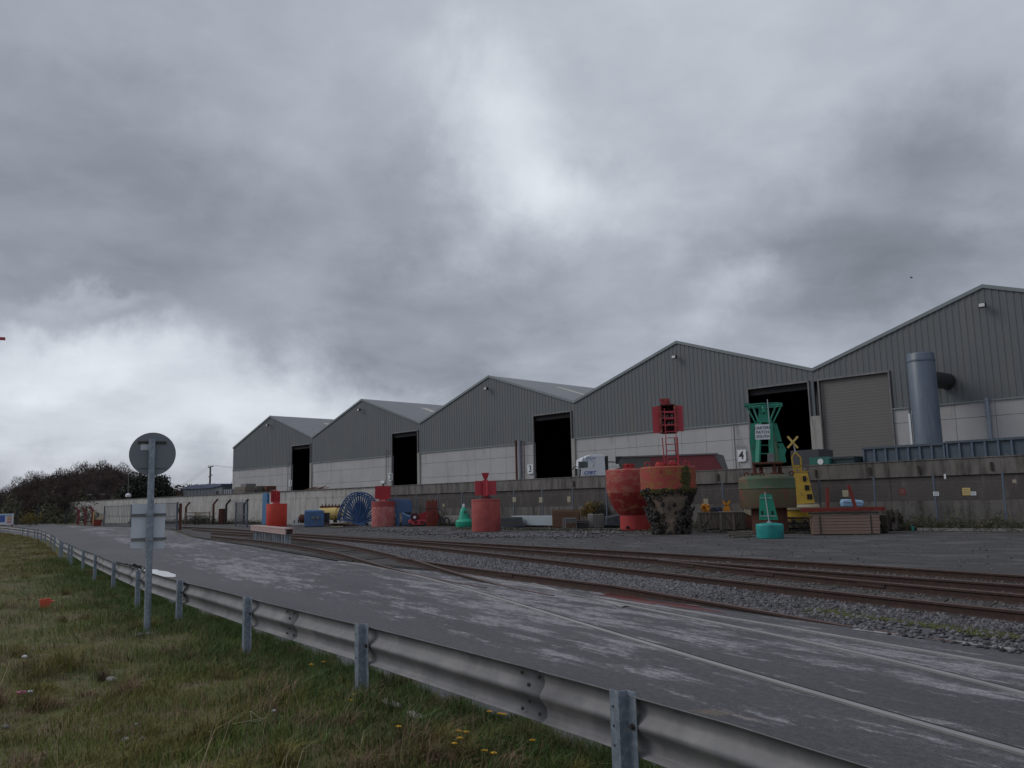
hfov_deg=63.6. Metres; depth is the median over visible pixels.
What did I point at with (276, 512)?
buoy
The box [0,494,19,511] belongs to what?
bare tree
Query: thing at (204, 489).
long shed
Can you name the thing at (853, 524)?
timber stack
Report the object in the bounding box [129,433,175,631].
sign post
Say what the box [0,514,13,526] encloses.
notice board
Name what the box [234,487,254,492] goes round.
pallet stack
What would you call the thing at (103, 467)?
bare tree
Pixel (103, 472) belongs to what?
bare tree
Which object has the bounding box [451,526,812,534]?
wall weeds
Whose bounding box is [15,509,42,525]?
shrub
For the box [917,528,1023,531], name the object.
edging beam
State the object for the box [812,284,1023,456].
store shed
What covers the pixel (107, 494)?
bare tree
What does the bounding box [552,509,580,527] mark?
brick stack
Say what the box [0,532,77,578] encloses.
grass
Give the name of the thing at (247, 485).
pallet stack
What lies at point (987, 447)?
ribbed skip
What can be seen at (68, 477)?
bare tree
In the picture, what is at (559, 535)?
gravel heap
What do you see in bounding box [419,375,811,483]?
store shed
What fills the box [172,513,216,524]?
shrub
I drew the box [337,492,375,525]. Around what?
cable reel
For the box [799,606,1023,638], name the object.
moss strip
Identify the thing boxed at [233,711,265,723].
stick heap
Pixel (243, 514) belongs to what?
gate
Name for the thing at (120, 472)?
bare tree
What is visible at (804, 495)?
buoy
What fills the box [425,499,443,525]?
barrel
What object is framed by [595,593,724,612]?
paint stain
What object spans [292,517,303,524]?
white bracket
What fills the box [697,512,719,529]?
timber crate
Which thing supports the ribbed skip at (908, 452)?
on the platform
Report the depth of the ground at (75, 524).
50.81 m
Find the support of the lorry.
on the platform
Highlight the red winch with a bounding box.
[408,512,426,525]
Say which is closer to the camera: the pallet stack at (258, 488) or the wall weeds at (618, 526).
the wall weeds at (618, 526)
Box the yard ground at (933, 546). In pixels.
[89,523,1023,608]
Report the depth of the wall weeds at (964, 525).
35.67 m
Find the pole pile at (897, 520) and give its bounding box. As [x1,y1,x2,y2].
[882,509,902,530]
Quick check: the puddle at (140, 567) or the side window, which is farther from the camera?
the side window
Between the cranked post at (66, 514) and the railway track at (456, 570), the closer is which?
the railway track at (456, 570)
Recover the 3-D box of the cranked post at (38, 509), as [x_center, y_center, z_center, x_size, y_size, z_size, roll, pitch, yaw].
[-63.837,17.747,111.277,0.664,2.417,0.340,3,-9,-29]
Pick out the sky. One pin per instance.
(219, 218)
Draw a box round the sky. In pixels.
[0,0,1023,491]
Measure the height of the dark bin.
0.464 m
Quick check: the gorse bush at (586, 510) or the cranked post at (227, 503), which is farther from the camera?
the cranked post at (227, 503)
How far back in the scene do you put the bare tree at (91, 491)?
127.83 m
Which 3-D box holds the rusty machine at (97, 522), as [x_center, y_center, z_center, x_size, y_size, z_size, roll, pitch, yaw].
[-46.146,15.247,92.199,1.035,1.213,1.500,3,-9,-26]
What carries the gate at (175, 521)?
on the road
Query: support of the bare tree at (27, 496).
on the ground at (75, 524)
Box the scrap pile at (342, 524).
[324,522,359,526]
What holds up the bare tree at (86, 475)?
on the ground at (75, 524)
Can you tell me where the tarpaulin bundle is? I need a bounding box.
[840,499,863,506]
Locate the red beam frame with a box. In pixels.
[801,485,885,514]
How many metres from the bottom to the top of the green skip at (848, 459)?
2.140 m
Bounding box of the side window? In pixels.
[579,462,587,467]
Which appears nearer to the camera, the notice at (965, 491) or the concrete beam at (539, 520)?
the notice at (965, 491)
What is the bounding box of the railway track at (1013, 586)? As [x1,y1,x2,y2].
[181,527,1023,593]
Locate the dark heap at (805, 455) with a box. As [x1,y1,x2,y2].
[790,449,832,465]
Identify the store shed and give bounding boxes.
[232,415,416,490]
[312,399,571,489]
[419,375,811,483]
[573,341,1022,469]
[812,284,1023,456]
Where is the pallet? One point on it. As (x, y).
(793, 523)
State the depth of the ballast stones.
15.17 m
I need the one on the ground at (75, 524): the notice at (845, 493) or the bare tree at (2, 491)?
the bare tree at (2, 491)
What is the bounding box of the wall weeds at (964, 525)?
[881,501,1023,531]
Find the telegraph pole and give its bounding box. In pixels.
[208,465,212,483]
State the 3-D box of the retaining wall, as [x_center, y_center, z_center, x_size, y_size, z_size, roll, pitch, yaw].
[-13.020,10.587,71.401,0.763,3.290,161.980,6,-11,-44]
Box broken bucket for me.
[39,598,54,608]
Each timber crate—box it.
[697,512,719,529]
[718,511,734,529]
[734,511,749,529]
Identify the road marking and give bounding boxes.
[853,628,1022,648]
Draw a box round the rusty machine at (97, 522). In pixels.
[93,515,103,525]
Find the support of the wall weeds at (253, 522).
on the yard ground at (933, 546)
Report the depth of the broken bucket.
14.17 m
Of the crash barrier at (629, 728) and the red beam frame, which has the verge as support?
the crash barrier at (629, 728)
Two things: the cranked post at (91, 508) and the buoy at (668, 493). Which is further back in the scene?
the cranked post at (91, 508)
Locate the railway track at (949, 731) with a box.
[211,536,1023,755]
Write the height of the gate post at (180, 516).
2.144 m
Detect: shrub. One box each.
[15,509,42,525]
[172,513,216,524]
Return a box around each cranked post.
[15,507,20,524]
[35,507,40,524]
[65,507,70,523]
[75,507,79,524]
[82,507,86,524]
[89,505,93,525]
[212,498,218,523]
[225,499,230,523]
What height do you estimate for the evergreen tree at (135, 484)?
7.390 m
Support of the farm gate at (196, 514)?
on the yard ground at (933, 546)
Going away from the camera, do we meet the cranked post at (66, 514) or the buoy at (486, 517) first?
the buoy at (486, 517)
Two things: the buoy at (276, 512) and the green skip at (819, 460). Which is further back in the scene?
the buoy at (276, 512)
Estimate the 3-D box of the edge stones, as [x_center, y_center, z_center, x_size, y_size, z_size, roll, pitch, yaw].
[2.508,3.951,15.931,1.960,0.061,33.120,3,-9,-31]
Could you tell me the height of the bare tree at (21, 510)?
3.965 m
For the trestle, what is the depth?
49.31 m
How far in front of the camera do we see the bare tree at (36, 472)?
164.57 m
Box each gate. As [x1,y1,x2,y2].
[103,505,131,526]
[155,502,177,529]
[184,512,209,524]
[235,501,247,526]
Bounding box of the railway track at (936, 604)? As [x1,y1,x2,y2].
[191,528,1023,622]
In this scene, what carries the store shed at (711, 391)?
on the platform
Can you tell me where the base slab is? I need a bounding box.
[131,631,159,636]
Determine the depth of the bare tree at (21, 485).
150.02 m
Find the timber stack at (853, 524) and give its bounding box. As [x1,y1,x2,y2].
[809,514,880,534]
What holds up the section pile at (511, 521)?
on the yard ground at (933, 546)
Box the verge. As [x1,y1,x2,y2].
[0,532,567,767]
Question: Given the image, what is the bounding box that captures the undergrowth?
[0,480,185,524]
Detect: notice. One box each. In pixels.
[842,490,848,496]
[899,488,905,494]
[962,488,969,494]
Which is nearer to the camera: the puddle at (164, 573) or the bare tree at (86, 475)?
the puddle at (164, 573)
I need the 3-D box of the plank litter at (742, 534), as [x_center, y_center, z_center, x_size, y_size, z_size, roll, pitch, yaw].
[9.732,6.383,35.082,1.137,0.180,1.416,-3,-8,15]
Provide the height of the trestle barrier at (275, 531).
0.780 m
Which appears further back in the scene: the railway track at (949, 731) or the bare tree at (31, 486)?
the bare tree at (31, 486)
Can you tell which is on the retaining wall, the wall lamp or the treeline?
the wall lamp
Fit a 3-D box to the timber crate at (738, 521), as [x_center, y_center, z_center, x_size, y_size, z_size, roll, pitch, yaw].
[11.880,7.050,42.732,0.828,0.926,1.150,-4,-8,15]
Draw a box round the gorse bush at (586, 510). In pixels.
[579,500,610,517]
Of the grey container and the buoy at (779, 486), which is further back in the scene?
the grey container
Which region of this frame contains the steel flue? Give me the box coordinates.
[906,351,955,443]
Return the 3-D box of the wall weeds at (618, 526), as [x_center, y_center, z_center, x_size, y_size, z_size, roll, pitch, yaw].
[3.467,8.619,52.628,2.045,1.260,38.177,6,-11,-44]
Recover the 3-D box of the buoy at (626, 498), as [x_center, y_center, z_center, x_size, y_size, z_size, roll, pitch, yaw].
[6.579,6.090,44.500,2.936,3.568,2.936,-2,-8,8]
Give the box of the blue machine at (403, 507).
[389,499,411,525]
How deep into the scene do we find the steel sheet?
80.25 m
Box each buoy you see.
[266,490,286,526]
[371,484,394,526]
[456,504,471,526]
[471,473,500,531]
[606,464,650,530]
[640,398,697,534]
[738,399,796,533]
[755,492,783,538]
[787,436,820,520]
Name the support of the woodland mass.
on the ground at (75, 524)
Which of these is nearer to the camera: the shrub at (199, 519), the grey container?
the shrub at (199, 519)
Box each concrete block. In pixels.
[588,513,593,527]
[594,513,604,527]
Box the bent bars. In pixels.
[305,486,328,489]
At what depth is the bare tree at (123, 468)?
166.60 m
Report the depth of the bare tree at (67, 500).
127.58 m
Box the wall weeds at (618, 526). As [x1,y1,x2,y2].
[395,510,809,528]
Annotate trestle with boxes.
[562,518,576,528]
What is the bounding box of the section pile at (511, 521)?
[501,517,524,526]
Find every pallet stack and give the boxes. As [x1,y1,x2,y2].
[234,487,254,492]
[241,484,255,486]
[253,486,262,491]
[263,486,275,491]
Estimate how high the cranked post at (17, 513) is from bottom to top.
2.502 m
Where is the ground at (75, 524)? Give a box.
[53,523,1016,639]
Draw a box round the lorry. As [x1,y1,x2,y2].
[572,455,607,476]
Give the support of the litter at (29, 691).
on the verge
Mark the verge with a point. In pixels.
(317, 759)
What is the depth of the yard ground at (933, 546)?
29.26 m
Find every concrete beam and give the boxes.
[400,515,469,523]
[511,516,551,526]
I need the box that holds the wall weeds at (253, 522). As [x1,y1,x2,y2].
[128,518,261,524]
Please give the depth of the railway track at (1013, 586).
19.65 m
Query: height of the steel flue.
9.160 m
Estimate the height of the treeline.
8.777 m
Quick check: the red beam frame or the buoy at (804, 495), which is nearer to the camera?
the red beam frame
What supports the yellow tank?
on the yard ground at (933, 546)
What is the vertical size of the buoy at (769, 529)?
1.848 m
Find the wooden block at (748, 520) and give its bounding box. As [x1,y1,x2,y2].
[744,509,751,528]
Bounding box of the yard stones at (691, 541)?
[249,525,1021,570]
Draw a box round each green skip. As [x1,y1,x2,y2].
[809,457,831,464]
[831,456,862,463]
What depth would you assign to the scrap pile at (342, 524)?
63.24 m
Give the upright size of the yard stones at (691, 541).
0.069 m
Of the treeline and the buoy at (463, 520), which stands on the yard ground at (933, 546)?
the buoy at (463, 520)
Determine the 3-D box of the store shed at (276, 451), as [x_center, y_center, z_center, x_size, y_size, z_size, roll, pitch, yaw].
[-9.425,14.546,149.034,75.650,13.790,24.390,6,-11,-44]
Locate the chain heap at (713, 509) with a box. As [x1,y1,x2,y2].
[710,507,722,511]
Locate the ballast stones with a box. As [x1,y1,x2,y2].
[301,538,1023,653]
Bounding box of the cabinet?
[218,509,224,523]
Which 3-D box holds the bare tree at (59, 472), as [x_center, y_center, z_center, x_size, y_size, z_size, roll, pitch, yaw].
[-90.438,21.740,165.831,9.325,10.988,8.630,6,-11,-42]
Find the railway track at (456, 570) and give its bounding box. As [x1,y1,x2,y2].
[207,532,1023,669]
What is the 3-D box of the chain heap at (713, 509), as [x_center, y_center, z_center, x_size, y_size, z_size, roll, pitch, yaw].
[10.768,6.621,43.537,0.656,0.258,0.341,-3,-8,13]
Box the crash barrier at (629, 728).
[0,526,871,767]
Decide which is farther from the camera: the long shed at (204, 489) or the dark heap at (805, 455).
the long shed at (204, 489)
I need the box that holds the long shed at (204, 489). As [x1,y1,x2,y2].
[182,484,231,495]
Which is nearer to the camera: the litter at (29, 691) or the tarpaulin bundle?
the litter at (29, 691)
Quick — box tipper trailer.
[608,453,727,470]
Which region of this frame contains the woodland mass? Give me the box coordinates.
[3,469,127,499]
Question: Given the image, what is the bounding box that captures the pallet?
[788,517,809,529]
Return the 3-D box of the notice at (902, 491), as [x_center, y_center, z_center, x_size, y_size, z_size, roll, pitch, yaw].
[17.954,4.945,37.971,0.022,0.300,0.280,6,-11,-44]
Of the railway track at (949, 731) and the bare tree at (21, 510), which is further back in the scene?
the bare tree at (21, 510)
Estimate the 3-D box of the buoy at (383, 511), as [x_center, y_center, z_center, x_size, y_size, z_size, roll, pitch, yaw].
[-9.970,9.380,63.970,1.809,3.261,1.809,0,-8,-9]
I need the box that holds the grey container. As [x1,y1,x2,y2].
[223,489,233,493]
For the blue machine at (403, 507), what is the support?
on the yard ground at (933, 546)
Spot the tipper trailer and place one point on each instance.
(710, 461)
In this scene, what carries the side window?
in the lorry
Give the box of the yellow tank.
[319,504,342,522]
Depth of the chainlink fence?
40.63 m
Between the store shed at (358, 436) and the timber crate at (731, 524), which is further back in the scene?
the store shed at (358, 436)
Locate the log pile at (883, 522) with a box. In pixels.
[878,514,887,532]
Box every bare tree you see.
[0,485,11,496]
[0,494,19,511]
[1,475,32,495]
[6,499,25,516]
[8,480,33,501]
[10,488,42,512]
[20,476,53,502]
[21,470,51,485]
[33,469,53,480]
[39,471,74,496]
[48,468,70,480]
[51,469,92,490]
[60,473,99,505]
[61,487,91,512]
[64,460,95,476]
[72,468,102,487]
[72,483,102,500]
[75,460,111,474]
[88,465,124,487]
[91,460,119,473]
[98,485,122,499]
[103,465,132,481]
[111,461,135,474]
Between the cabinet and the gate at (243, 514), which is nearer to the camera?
the gate at (243, 514)
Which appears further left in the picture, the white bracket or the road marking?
the white bracket
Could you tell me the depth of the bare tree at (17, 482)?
164.81 m
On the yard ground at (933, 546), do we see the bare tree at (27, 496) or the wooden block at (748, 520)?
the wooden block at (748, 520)
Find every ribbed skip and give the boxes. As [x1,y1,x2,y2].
[862,442,946,461]
[945,436,1023,457]
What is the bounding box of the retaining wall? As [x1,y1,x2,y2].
[69,454,1023,528]
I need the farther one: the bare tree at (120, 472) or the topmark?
the bare tree at (120, 472)
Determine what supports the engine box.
on the yard ground at (933, 546)
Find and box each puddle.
[113,561,169,572]
[153,571,175,576]
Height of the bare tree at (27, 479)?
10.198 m
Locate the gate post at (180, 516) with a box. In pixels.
[178,503,181,529]
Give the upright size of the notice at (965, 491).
0.320 m
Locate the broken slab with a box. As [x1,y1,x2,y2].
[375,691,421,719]
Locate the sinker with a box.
[700,504,709,511]
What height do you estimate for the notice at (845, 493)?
0.300 m
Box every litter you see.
[16,690,33,694]
[727,531,754,536]
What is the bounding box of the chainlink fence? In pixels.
[395,473,1007,527]
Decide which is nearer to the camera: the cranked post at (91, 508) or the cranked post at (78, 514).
the cranked post at (91, 508)
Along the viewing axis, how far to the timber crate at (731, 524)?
41.89 m
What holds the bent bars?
on the platform
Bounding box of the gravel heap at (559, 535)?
[344,528,649,539]
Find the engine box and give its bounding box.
[298,510,329,526]
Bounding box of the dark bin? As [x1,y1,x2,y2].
[576,520,587,527]
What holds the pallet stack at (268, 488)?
on the platform
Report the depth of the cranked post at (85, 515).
99.94 m
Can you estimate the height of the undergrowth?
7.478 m
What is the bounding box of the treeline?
[171,482,231,495]
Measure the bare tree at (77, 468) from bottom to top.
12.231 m
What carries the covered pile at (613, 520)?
on the yard ground at (933, 546)
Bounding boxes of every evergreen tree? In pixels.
[116,472,172,498]
[132,474,176,497]
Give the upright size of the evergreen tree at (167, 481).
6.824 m
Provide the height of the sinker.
0.474 m
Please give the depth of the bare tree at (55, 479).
149.50 m
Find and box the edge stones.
[674,597,1023,634]
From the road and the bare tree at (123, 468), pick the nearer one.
the road
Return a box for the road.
[0,523,1023,767]
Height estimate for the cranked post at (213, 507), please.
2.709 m
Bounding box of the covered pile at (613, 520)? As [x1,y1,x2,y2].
[604,514,619,525]
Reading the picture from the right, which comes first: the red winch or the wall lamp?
the red winch
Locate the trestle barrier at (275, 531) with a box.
[250,525,294,543]
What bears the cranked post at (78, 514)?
on the ground at (75, 524)
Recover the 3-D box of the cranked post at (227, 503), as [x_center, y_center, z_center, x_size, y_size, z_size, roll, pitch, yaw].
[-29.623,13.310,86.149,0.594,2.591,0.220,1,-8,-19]
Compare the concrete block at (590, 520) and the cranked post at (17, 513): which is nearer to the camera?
the concrete block at (590, 520)
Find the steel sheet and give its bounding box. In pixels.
[262,492,269,523]
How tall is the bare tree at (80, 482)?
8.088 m
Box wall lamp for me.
[125,475,130,498]
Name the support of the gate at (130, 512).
on the yard ground at (933, 546)

